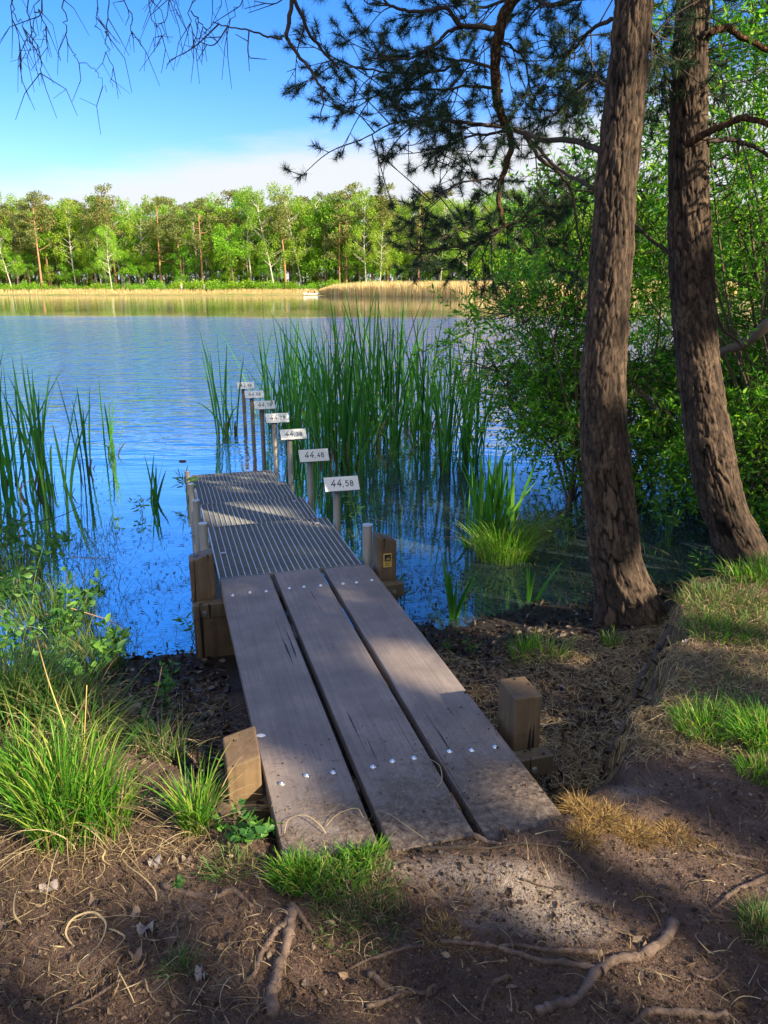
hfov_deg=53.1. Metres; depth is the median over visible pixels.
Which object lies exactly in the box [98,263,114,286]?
broadleaf tree
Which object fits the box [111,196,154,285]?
birch tree
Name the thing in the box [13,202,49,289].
birch tree
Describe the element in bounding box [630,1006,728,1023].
root
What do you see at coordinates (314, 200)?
birch tree
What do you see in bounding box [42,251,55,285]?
broadleaf tree
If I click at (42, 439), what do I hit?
cattail clump
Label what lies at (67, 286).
shrub
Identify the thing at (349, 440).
cattail clump
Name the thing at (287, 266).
broadleaf tree
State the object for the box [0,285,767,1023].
ground
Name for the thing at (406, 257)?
broadleaf tree
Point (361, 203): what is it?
birch tree
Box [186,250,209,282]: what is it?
broadleaf tree
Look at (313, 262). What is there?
broadleaf tree
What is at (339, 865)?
grass tuft
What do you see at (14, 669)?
grass tuft
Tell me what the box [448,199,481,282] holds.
birch tree
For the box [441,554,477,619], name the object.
cattail clump
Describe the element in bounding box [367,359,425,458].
cattail clump
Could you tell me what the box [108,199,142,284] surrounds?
birch tree
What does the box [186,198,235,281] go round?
broadleaf tree
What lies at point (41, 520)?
dead stalk
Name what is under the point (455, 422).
cattail clump
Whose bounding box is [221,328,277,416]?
cattail clump
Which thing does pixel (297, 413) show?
cattail clump
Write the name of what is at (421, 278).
broadleaf tree
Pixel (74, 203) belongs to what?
pine tree
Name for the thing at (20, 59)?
birch tree
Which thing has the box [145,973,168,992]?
dry grass blade
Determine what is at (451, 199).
birch tree
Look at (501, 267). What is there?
broadleaf tree
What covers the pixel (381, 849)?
grass tuft
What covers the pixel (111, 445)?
cattail clump
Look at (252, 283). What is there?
shrub
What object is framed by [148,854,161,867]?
dead leaf
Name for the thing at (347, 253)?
birch tree
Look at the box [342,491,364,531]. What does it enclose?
herb
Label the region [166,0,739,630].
pine tree
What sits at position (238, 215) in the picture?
birch tree
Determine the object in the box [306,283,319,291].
shrub
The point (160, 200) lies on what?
pine tree
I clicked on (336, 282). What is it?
shrub
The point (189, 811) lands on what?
grass tuft
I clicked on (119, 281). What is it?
broadleaf tree
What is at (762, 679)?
grass tuft
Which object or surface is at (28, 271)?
broadleaf tree
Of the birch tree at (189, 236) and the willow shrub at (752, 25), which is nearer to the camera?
the willow shrub at (752, 25)
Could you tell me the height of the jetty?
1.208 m
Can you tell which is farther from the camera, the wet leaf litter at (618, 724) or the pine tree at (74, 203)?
the pine tree at (74, 203)
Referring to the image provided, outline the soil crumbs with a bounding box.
[0,577,767,1023]
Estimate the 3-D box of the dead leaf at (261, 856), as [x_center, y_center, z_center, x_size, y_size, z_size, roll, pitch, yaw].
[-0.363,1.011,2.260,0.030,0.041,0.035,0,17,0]
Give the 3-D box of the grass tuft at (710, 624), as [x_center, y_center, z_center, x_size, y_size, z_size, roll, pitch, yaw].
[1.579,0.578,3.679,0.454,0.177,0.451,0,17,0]
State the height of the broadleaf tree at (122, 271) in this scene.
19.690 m
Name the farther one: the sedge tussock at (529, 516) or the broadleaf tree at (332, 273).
the broadleaf tree at (332, 273)
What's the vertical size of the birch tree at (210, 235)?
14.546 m
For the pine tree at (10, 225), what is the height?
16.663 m
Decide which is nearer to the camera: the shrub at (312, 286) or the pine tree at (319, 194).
the shrub at (312, 286)
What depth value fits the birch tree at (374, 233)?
153.63 m
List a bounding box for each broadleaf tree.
[0,210,33,284]
[0,249,11,287]
[2,251,28,289]
[16,251,39,288]
[16,260,37,282]
[24,205,61,285]
[31,214,77,287]
[35,200,83,283]
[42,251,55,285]
[42,265,58,287]
[50,206,91,284]
[50,215,95,289]
[56,263,72,288]
[67,251,87,288]
[81,250,104,289]
[94,220,136,288]
[95,239,117,285]
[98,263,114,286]
[105,263,123,285]
[116,250,138,289]
[117,252,141,284]
[126,218,168,280]
[129,253,148,287]
[130,214,174,280]
[143,247,167,285]
[154,242,171,285]
[160,252,182,286]
[161,222,194,280]
[171,244,199,289]
[182,266,195,284]
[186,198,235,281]
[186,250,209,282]
[190,220,228,283]
[209,222,254,281]
[211,263,223,284]
[215,198,244,279]
[221,261,238,284]
[222,216,271,269]
[225,199,274,282]
[231,192,275,284]
[236,262,252,289]
[241,256,260,285]
[255,254,277,285]
[256,205,296,282]
[270,259,286,288]
[281,258,304,283]
[283,206,319,285]
[291,265,306,288]
[294,201,328,283]
[300,247,320,288]
[301,196,355,282]
[317,197,366,282]
[326,260,338,282]
[338,257,355,283]
[340,199,379,282]
[348,247,370,284]
[349,221,376,280]
[363,250,382,282]
[377,227,416,281]
[382,250,406,283]
[397,217,425,281]
[398,252,415,281]
[419,257,433,279]
[427,220,475,281]
[429,255,449,280]
[450,251,465,281]
[464,252,479,279]
[469,204,516,280]
[488,249,513,279]
[509,224,547,278]
[555,217,587,262]
[642,226,667,280]
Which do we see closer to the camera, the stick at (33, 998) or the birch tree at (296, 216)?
the stick at (33, 998)
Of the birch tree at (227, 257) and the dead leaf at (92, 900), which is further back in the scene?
the birch tree at (227, 257)
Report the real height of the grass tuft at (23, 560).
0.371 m
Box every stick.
[24,995,86,999]
[62,963,146,1012]
[195,862,265,876]
[420,841,560,851]
[466,832,501,845]
[520,878,555,889]
[543,775,557,806]
[695,967,726,980]
[701,918,739,922]
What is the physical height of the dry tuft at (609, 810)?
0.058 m
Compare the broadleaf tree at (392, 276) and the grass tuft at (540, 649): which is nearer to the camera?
the grass tuft at (540, 649)
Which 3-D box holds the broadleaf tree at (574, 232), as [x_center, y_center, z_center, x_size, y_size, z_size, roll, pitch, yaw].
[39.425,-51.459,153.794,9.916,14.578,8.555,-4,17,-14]
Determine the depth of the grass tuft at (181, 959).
1.88 m
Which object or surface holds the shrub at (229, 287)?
on the ground at (630, 775)
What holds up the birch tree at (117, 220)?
on the ground at (630, 775)
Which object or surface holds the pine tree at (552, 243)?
on the ground at (630, 775)
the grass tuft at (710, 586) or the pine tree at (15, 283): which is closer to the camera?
the grass tuft at (710, 586)
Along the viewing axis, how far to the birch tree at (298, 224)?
163.17 m
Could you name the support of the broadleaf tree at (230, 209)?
on the ground at (630, 775)
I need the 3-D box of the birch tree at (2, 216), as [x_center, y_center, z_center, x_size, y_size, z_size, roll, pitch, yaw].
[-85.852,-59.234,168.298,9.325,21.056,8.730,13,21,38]
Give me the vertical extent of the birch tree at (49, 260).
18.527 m
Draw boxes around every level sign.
[236,382,254,430]
[244,390,263,443]
[253,400,275,459]
[265,413,289,478]
[279,428,306,493]
[298,448,329,511]
[323,475,359,535]
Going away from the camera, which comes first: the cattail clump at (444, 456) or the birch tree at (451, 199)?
the cattail clump at (444, 456)
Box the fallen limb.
[719,317,767,357]
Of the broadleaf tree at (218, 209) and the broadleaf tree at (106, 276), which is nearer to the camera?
the broadleaf tree at (106, 276)
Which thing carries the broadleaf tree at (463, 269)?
on the ground at (630, 775)
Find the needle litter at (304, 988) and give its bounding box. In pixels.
[0,698,767,1023]
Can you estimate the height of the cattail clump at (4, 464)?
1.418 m
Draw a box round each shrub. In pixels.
[3,284,16,291]
[18,281,37,291]
[30,281,49,290]
[60,282,78,289]
[81,281,103,289]
[95,282,117,288]
[113,283,130,290]
[128,284,144,291]
[140,277,165,290]
[168,283,182,291]
[169,278,194,291]
[182,278,215,291]
[182,281,200,291]
[193,278,225,290]
[213,283,226,290]
[223,278,246,289]
[229,277,258,289]
[242,278,263,288]
[248,278,279,289]
[270,281,290,289]
[279,280,299,290]
[286,285,305,290]
[301,281,319,290]
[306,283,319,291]
[315,278,333,287]
[325,277,347,285]
[411,231,766,522]
[472,71,728,508]
[522,0,767,515]
[627,42,767,428]
[628,105,767,529]
[639,354,767,540]
[714,27,767,431]
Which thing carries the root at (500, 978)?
on the ground at (630, 775)
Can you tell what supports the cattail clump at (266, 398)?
in the lake water
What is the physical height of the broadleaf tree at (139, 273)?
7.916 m
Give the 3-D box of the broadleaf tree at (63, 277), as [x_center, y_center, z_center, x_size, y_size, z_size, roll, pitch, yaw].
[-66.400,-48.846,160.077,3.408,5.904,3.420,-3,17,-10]
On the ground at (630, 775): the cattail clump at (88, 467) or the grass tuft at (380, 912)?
the grass tuft at (380, 912)
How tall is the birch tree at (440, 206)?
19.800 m
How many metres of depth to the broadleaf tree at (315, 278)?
168.28 m
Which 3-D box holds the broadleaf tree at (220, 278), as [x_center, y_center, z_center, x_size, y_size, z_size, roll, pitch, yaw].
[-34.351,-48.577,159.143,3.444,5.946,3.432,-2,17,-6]
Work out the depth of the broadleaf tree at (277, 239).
168.95 m
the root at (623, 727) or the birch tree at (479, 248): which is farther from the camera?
the birch tree at (479, 248)
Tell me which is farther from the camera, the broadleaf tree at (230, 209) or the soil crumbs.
the broadleaf tree at (230, 209)
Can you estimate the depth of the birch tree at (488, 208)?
177.63 m
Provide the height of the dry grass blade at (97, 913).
0.035 m
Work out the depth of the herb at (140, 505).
6.90 m
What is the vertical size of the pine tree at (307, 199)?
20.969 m
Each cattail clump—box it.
[0,349,13,463]
[0,366,62,486]
[1,352,78,487]
[10,354,55,493]
[28,401,90,499]
[54,371,95,473]
[98,376,140,457]
[145,450,165,503]
[189,330,227,436]
[219,357,243,433]
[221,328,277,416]
[236,316,321,458]
[239,329,300,428]
[260,318,314,425]
[269,311,361,431]
[277,313,343,421]
[284,314,348,445]
[287,305,370,469]
[312,314,391,470]
[314,291,391,438]
[324,286,413,446]
[344,286,399,425]
[352,285,441,441]
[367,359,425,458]
[371,304,437,428]
[388,326,532,446]
[390,307,442,447]
[406,316,481,436]
[409,325,480,474]
[438,316,501,464]
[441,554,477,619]
[448,433,545,547]
[459,319,522,447]
[526,560,563,601]
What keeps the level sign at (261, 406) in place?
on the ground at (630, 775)
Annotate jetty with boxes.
[184,470,562,864]
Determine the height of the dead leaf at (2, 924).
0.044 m
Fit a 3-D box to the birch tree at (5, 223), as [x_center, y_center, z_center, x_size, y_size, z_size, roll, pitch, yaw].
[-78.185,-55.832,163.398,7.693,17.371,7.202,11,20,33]
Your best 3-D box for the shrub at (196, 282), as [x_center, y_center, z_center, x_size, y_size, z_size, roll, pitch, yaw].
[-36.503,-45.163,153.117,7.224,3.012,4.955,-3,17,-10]
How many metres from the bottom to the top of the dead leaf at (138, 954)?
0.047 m
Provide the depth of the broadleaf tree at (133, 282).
186.56 m
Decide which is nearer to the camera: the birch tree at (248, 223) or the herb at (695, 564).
the herb at (695, 564)
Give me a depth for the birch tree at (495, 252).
155.55 m
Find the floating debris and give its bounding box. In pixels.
[1,444,695,656]
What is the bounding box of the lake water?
[0,295,767,674]
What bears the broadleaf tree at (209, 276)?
on the ground at (630, 775)
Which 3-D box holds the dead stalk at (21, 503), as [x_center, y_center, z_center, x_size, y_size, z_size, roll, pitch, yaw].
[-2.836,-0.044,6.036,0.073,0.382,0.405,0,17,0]
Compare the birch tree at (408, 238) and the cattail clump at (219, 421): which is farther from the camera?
the birch tree at (408, 238)
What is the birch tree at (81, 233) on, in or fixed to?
on the ground at (630, 775)
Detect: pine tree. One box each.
[0,202,19,287]
[0,208,44,283]
[0,212,10,282]
[1,207,29,289]
[7,189,57,289]
[17,194,60,286]
[23,196,54,286]
[60,197,88,282]
[63,213,98,284]
[65,208,104,288]
[75,183,129,285]
[88,213,119,282]
[133,196,179,289]
[150,215,178,286]
[154,204,188,281]
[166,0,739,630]
[170,201,194,211]
[177,196,216,282]
[192,206,224,280]
[205,189,250,282]
[218,204,241,281]
[258,195,296,286]
[265,193,306,283]
[290,196,313,278]
[294,195,321,226]
[316,182,363,283]
[316,191,331,274]
[320,214,355,280]
[337,190,368,231]
[353,209,385,280]
[361,182,401,281]
[396,193,437,281]
[435,189,455,280]
[479,204,495,281]
[495,189,517,274]
[504,212,524,279]
[535,207,564,279]
[635,0,767,579]
[712,191,742,262]
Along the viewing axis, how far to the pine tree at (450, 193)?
188.48 m
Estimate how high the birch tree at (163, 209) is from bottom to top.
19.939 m
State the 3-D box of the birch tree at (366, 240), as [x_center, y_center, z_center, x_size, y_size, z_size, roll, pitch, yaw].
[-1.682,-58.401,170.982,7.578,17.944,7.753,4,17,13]
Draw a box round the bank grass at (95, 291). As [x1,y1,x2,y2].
[0,288,318,293]
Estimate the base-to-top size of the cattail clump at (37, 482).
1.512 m
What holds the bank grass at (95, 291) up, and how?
on the ground at (630, 775)
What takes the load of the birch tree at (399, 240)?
on the ground at (630, 775)
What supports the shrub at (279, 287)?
on the ground at (630, 775)
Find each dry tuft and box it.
[403,907,465,960]
[444,925,485,959]
[552,786,616,822]
[559,813,610,855]
[564,794,638,838]
[605,806,664,853]
[634,888,655,905]
[648,814,704,853]
[684,838,734,867]
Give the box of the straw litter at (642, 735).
[0,571,767,1023]
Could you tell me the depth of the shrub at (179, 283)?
154.55 m
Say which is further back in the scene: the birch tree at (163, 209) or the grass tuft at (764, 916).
the birch tree at (163, 209)
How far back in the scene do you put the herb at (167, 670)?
3.68 m
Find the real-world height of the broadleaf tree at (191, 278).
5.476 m
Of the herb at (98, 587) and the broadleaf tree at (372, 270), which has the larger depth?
the broadleaf tree at (372, 270)
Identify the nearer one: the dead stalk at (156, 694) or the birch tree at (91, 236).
the dead stalk at (156, 694)
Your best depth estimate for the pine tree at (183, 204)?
194.59 m
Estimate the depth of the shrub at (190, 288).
152.83 m
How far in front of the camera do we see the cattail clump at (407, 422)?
10.96 m
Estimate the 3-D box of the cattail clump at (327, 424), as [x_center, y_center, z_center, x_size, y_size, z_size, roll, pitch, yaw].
[-0.541,-1.369,8.701,0.934,1.979,0.999,15,22,40]
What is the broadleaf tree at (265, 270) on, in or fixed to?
on the ground at (630, 775)
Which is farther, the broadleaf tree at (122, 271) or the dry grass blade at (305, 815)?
the broadleaf tree at (122, 271)
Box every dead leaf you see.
[0,920,11,933]
[39,879,57,892]
[88,892,101,909]
[128,946,144,961]
[130,905,142,920]
[136,921,153,937]
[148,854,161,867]
[182,852,192,864]
[194,964,207,981]
[256,850,264,860]
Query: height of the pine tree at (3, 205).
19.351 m
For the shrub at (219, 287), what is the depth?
151.46 m
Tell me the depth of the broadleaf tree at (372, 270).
159.18 m
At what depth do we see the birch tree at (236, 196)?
156.24 m
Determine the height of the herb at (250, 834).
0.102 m
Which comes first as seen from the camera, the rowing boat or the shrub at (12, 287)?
the rowing boat
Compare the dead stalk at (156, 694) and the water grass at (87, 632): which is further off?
the water grass at (87, 632)
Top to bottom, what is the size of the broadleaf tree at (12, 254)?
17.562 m
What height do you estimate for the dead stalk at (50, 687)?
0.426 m
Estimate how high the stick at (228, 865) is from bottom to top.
0.012 m
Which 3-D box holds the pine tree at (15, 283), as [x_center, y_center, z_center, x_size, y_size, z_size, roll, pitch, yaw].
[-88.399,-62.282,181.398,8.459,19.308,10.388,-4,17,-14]
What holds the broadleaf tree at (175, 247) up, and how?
on the ground at (630, 775)
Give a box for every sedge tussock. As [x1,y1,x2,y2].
[441,506,580,573]
[484,495,577,540]
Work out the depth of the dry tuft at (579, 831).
2.31 m
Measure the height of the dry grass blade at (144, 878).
0.026 m
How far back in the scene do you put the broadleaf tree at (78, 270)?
160.62 m
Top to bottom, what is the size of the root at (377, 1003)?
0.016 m
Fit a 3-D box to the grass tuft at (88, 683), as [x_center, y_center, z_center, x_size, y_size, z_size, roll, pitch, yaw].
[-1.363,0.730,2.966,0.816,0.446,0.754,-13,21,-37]
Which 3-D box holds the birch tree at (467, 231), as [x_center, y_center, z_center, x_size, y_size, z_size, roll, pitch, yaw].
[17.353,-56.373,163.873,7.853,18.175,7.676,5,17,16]
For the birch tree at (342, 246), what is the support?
on the ground at (630, 775)
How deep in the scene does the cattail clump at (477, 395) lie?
9.79 m
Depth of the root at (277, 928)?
1.92 m
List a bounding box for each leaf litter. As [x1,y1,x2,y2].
[0,595,767,1023]
[72,582,686,808]
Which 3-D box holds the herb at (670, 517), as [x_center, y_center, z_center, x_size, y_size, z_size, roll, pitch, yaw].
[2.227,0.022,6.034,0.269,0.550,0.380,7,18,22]
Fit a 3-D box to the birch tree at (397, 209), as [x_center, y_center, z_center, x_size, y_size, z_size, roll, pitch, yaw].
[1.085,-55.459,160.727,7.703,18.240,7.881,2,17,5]
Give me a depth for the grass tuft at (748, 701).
3.01 m
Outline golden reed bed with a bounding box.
[319,280,737,297]
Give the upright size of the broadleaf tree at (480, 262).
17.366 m
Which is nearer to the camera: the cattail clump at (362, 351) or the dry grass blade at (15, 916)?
the dry grass blade at (15, 916)
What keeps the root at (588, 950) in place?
on the ground at (630, 775)
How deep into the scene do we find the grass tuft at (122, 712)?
2.84 m
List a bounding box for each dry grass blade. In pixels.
[13,874,28,922]
[52,911,106,989]
[81,843,117,864]
[81,928,124,996]
[117,966,134,1002]
[120,840,208,860]
[122,859,156,900]
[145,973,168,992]
[284,815,325,832]
[326,808,362,826]
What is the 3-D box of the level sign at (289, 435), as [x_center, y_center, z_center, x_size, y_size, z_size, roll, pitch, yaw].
[-0.844,-0.043,7.350,0.248,1.505,0.077,-5,17,-16]
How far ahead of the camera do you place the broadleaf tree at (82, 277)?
164.21 m
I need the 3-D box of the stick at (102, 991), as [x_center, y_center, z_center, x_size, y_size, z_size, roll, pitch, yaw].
[-0.657,1.128,1.819,0.201,0.017,0.015,-13,21,-37]
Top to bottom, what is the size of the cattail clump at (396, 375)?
2.175 m
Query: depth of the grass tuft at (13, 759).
2.49 m
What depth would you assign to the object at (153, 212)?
177.65 m
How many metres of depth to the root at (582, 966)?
1.91 m
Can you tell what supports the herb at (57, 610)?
on the ground at (630, 775)
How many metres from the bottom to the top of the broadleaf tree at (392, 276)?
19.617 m
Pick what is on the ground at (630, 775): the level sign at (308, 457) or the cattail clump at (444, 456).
the level sign at (308, 457)
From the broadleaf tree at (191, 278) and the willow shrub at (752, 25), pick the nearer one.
the willow shrub at (752, 25)
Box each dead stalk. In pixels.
[0,505,81,522]
[18,477,33,535]
[34,632,72,748]
[64,606,132,633]
[83,685,86,756]
[145,666,161,723]
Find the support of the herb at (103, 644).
on the ground at (630, 775)
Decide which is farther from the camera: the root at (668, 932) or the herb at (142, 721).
the herb at (142, 721)
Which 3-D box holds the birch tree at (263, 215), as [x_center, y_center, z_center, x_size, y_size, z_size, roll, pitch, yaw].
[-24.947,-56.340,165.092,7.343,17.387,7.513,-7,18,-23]
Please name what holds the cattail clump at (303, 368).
in the lake water
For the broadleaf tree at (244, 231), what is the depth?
164.68 m
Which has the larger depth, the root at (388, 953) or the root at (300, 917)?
the root at (300, 917)
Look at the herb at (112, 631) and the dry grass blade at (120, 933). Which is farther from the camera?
the herb at (112, 631)
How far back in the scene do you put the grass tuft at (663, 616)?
4.27 m
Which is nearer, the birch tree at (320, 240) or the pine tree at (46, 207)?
the birch tree at (320, 240)
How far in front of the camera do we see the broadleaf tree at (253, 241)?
180.14 m
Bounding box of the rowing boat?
[304,293,319,294]
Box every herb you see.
[0,503,28,561]
[0,520,76,577]
[0,544,66,626]
[0,606,67,670]
[13,571,97,653]
[47,633,128,683]
[56,568,107,622]
[93,613,131,661]
[128,495,149,515]
[130,708,159,739]
[154,675,175,706]
[158,659,179,691]
[171,466,199,499]
[171,874,187,887]
[172,610,194,638]
[196,798,269,843]
[247,816,282,836]
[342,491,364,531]
[384,440,416,469]
[396,575,416,608]
[442,638,452,654]
[461,637,481,653]
[535,504,584,550]
[650,479,687,546]
[684,546,713,579]
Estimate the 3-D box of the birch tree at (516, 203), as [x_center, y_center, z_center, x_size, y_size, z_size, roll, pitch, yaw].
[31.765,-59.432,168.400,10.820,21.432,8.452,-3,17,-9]
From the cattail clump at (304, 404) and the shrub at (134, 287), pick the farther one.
the shrub at (134, 287)
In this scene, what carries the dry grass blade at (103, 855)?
on the ground at (630, 775)
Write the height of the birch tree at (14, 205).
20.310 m
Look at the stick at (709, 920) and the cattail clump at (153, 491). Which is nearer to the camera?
the stick at (709, 920)
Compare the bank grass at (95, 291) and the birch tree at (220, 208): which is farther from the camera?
the birch tree at (220, 208)
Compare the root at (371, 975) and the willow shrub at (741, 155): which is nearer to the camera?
the root at (371, 975)
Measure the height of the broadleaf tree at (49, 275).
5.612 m
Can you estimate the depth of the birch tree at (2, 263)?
153.75 m
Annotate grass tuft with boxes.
[0,520,100,587]
[0,567,110,653]
[0,626,104,744]
[0,632,130,735]
[0,681,163,824]
[0,686,180,909]
[1,650,187,767]
[5,736,204,874]
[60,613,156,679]
[77,678,219,772]
[132,736,275,872]
[149,938,212,985]
[191,827,267,885]
[255,838,342,898]
[271,835,386,905]
[302,842,410,931]
[306,868,411,965]
[333,832,407,865]
[500,626,547,654]
[507,627,579,666]
[598,623,627,649]
[624,632,766,705]
[637,589,685,627]
[654,683,764,752]
[665,570,767,620]
[665,603,764,644]
[673,650,767,712]
[699,548,767,588]
[702,684,767,723]
[706,692,767,753]
[707,605,767,651]
[716,743,767,787]
[721,886,767,952]
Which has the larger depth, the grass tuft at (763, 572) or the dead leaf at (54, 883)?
the grass tuft at (763, 572)
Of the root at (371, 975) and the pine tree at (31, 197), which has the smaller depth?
the root at (371, 975)
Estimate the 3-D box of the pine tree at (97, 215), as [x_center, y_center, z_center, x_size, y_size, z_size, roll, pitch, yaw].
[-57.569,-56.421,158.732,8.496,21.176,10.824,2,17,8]
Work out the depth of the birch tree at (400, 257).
157.18 m
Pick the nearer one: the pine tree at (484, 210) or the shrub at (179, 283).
the shrub at (179, 283)
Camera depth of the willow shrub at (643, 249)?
6.41 m
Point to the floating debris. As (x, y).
(469, 595)
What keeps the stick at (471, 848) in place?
on the ground at (630, 775)
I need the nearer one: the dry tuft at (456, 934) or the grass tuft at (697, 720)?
the dry tuft at (456, 934)
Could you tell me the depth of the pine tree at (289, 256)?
179.24 m
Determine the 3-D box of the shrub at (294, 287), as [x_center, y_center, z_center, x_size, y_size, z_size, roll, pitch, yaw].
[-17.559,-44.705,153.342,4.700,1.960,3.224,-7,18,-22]
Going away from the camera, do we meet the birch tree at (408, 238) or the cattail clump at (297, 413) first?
the cattail clump at (297, 413)
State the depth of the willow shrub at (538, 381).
6.94 m
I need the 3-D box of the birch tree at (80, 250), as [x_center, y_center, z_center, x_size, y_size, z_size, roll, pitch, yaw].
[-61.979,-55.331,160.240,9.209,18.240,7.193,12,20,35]
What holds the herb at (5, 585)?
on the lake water
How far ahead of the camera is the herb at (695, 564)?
5.12 m
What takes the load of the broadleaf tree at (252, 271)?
on the ground at (630, 775)
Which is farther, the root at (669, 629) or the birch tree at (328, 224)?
the birch tree at (328, 224)
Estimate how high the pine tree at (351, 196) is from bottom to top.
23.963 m
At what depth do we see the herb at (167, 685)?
3.51 m
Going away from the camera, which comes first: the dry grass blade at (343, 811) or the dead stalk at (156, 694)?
the dry grass blade at (343, 811)
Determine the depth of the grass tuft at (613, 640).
4.07 m
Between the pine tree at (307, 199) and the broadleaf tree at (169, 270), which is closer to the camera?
the broadleaf tree at (169, 270)
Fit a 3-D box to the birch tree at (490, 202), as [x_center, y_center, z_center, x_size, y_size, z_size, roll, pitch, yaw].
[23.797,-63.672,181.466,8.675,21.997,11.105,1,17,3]
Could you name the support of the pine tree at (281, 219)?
on the ground at (630, 775)
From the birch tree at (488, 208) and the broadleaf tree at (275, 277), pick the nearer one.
the broadleaf tree at (275, 277)
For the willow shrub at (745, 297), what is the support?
on the ground at (630, 775)
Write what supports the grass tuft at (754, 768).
on the ground at (630, 775)
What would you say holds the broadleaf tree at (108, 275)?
on the ground at (630, 775)
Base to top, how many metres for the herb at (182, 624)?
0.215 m
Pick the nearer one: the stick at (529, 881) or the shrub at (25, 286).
the stick at (529, 881)
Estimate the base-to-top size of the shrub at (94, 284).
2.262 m
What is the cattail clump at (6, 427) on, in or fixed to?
in the lake water
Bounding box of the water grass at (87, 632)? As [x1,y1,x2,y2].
[0,486,693,670]
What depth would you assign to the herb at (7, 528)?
5.62 m
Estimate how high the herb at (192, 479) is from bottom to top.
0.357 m
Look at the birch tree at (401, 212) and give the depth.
177.05 m
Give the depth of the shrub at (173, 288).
152.77 m
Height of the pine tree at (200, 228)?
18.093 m
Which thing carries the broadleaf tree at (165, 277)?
on the ground at (630, 775)
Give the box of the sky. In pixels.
[0,0,767,284]
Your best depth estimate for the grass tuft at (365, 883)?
2.09 m
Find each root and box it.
[160,882,253,907]
[244,916,288,984]
[250,995,266,1018]
[265,906,297,1017]
[288,901,314,934]
[348,943,425,969]
[365,991,400,1009]
[367,970,431,995]
[440,939,595,970]
[481,973,510,1010]
[499,942,602,956]
[533,916,679,1017]
[608,667,658,752]
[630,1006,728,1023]
[631,624,674,701]
[707,874,767,912]
[721,851,767,862]
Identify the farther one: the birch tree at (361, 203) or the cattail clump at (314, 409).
the birch tree at (361, 203)
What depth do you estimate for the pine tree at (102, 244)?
170.82 m
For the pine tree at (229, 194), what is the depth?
158.82 m
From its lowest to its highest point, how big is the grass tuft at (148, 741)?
0.337 m
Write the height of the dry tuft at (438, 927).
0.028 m
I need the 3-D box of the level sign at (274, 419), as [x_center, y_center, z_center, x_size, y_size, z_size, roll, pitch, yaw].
[-1.119,-0.311,8.262,0.248,1.501,0.071,-5,17,-15]
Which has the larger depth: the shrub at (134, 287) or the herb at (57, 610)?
the shrub at (134, 287)
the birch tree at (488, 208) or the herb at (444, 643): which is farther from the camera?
the birch tree at (488, 208)
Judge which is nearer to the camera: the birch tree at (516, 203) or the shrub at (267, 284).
the shrub at (267, 284)
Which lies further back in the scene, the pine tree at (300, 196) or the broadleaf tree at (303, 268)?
the pine tree at (300, 196)
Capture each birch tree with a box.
[0,0,254,133]
[0,192,10,252]
[0,207,30,283]
[0,225,23,288]
[3,192,55,285]
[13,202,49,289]
[31,207,68,279]
[50,198,89,285]
[62,200,112,288]
[82,220,111,282]
[84,193,139,288]
[93,224,123,288]
[94,201,125,262]
[103,212,123,274]
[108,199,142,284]
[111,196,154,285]
[112,222,139,281]
[121,205,148,289]
[122,204,160,288]
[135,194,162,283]
[153,197,185,284]
[176,202,214,278]
[190,197,221,278]
[203,219,231,284]
[206,192,239,284]
[207,212,248,271]
[228,186,271,290]
[229,205,261,275]
[238,185,294,283]
[242,200,275,287]
[251,207,284,280]
[252,235,277,280]
[261,198,304,281]
[265,181,318,285]
[272,197,308,285]
[279,216,307,281]
[293,195,330,278]
[309,190,340,270]
[311,203,347,270]
[327,213,358,282]
[337,228,358,282]
[339,204,365,282]
[343,187,384,281]
[362,211,385,280]
[363,216,398,280]
[369,201,406,268]
[372,205,405,263]
[375,196,421,280]
[377,198,412,276]
[387,211,415,281]
[397,206,423,279]
[405,196,441,279]
[424,201,464,281]
[426,200,453,279]
[435,196,457,277]
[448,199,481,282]
[449,202,483,280]
[463,216,485,267]
[471,191,502,279]
[478,204,508,266]
[480,192,503,279]
[500,199,538,267]
[506,187,536,271]
[568,199,591,256]
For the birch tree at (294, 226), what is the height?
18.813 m
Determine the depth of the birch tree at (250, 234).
172.90 m
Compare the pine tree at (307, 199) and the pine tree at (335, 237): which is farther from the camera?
the pine tree at (307, 199)
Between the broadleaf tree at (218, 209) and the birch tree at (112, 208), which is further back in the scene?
the broadleaf tree at (218, 209)
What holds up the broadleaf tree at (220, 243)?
on the ground at (630, 775)
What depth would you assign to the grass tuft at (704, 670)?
3.36 m
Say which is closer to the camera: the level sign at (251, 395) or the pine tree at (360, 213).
the level sign at (251, 395)
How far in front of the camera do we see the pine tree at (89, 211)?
162.66 m
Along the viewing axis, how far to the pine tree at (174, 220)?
153.27 m
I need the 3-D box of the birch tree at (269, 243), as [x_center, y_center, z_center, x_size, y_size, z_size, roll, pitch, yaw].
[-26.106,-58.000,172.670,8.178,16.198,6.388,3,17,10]
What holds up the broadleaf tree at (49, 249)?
on the ground at (630, 775)
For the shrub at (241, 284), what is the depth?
151.77 m
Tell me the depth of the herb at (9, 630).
3.99 m
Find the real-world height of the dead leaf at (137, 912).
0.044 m
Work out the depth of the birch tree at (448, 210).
154.30 m
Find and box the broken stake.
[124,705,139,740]
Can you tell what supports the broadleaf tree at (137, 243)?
on the ground at (630, 775)
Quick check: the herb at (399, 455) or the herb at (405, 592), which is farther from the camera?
the herb at (399, 455)
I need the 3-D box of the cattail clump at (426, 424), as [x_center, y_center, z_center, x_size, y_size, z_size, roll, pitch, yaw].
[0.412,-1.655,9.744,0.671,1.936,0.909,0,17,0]

